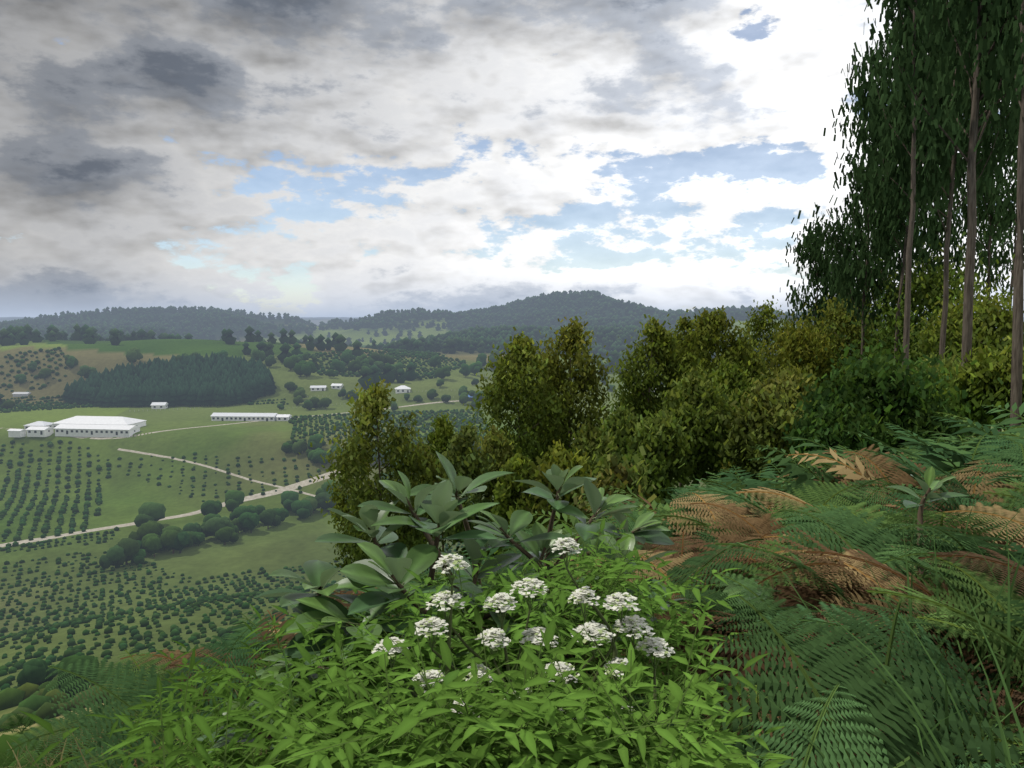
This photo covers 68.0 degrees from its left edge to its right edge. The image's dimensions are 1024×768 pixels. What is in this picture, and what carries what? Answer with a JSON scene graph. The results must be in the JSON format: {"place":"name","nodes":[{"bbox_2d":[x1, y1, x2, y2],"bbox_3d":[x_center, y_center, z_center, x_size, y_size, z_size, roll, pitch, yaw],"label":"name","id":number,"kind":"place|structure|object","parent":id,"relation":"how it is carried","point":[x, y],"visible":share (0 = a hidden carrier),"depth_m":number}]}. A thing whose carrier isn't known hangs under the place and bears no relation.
{"place":"outdoors","nodes":[
{"label":"outdoors","id":0,"kind":"place"},
{"bbox_2d":[0,461,380,546],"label":"dirt road","id":1,"kind":"structure","parent":0,"point":[279,490],"depth_m":383.27},
{"bbox_2d":[118,448,315,496],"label":"dirt road","id":2,"kind":"structure","parent":0,"point":[157,455],"depth_m":434.48},
{"bbox_2d":[0,400,458,438],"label":"road","id":3,"kind":"structure","parent":0,"point":[227,424],"depth_m":490.83},
{"bbox_2d":[0,297,1023,767],"bbox_3d":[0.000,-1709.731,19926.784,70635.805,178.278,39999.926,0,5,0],"label":"ground","id":4,"kind":"structure","parent":0,"point":[290,541],"depth_m":431.13},
{"bbox_2d":[0,711,39,734],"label":"bush","id":5,"kind":"object","parent":4,"relation":"on","point":[23,721],"visible":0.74,"depth_m":61.91},
{"bbox_2d":[12,392,30,396],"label":"shed","id":6,"kind":"structure","parent":4,"relation":"on","point":[18,394],"depth_m":633.15},
{"bbox_2d":[7,416,146,436],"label":"large building","id":7,"kind":"structure","parent":4,"relation":"on","point":[96,426],"depth_m":474.50},
{"bbox_2d":[0,646,208,767],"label":"grass","id":8,"kind":"structure","parent":4,"relation":"on","point":[27,697],"depth_m":85.61},
{"bbox_2d":[151,402,167,408],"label":"house","id":9,"kind":"structure","parent":4,"relation":"on","point":[158,405],"depth_m":591.09},
{"bbox_2d":[61,351,276,406],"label":"pine forest","id":10,"kind":"object","parent":4,"relation":"on","point":[214,379],"visible":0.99,"depth_m":618.87},
{"bbox_2d":[0,346,500,691],"bbox_3d":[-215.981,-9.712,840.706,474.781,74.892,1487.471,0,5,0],"label":"orchard trees","id":11,"kind":"object","parent":4,"relation":"on","point":[135,634],"visible":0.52,"depth_m":290.86},
{"bbox_2d":[211,413,291,420],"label":"long hall","id":12,"kind":"structure","parent":4,"relation":"on","point":[248,417],"depth_m":524.62},
{"bbox_2d":[1,361,615,696],"bbox_3d":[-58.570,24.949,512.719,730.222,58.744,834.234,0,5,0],"label":"broadleaf tree","id":13,"kind":"object","parent":4,"relation":"on","point":[151,535],"visible":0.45,"depth_m":340.85},
{"bbox_2d":[310,385,326,390],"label":"building","id":14,"kind":"structure","parent":4,"relation":"on","point":[319,388],"depth_m":630.30},
{"bbox_2d":[27,347,637,461],"bbox_3d":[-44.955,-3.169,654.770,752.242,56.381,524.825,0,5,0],"label":"broadleaf tree","id":15,"kind":"object","parent":4,"relation":"on","point":[300,368],"visible":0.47,"depth_m":665.40},
{"bbox_2d":[331,383,342,389],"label":"small building","id":16,"kind":"structure","parent":4,"relation":"on","point":[336,386],"depth_m":634.17},
{"bbox_2d":[395,385,410,393],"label":"white house","id":17,"kind":"structure","parent":4,"relation":"on","point":[402,389],"depth_m":627.43},
{"bbox_2d":[0,290,916,404],"bbox_3d":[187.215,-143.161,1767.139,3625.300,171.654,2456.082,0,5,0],"label":"forested hills","id":18,"kind":"structure","parent":4,"relation":"on","point":[474,330],"depth_m":1665.02},
{"bbox_2d":[0,425,1023,767],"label":"weedy grass","id":19,"kind":"structure","parent":4,"relation":"on","point":[186,733],"depth_m":2.12},
{"bbox_2d":[231,518,795,767],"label":"elder shrub leaves","id":20,"kind":"object","parent":4,"relation":"on","point":[535,727],"visible":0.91,"depth_m":1.53},
{"bbox_2d":[371,537,674,718],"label":"white flowers","id":21,"kind":"object","parent":20,"relation":"attached to","point":[593,627],"visible":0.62,"depth_m":1.82},
{"bbox_2d":[5,402,1023,767],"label":"fern bracken thicket","id":22,"kind":"object","parent":4,"relation":"on","point":[795,520],"visible":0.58,"depth_m":3.44},
{"bbox_2d":[780,0,1023,439],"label":"tall gum tree","id":23,"kind":"object","parent":4,"relation":"on","point":[941,64],"depth_m":41.27},
{"bbox_2d":[0,0,1023,317],"label":"sky","id":24,"kind":"structure","parent":0,"point":[301,158]},
{"bbox_2d":[197,451,967,764],"bbox_3d":[0.510,1.036,3.401,3.680,1.572,1.182,-3,6,-32],"label":"broad-leaved shrub","id":25,"kind":"object","parent":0,"point":[440,503],"depth_m":2.86},
{"bbox_2d":[299,232,1023,577],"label":"bushes","id":26,"kind":"object","parent":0,"point":[729,402],"depth_m":44.54}
]}

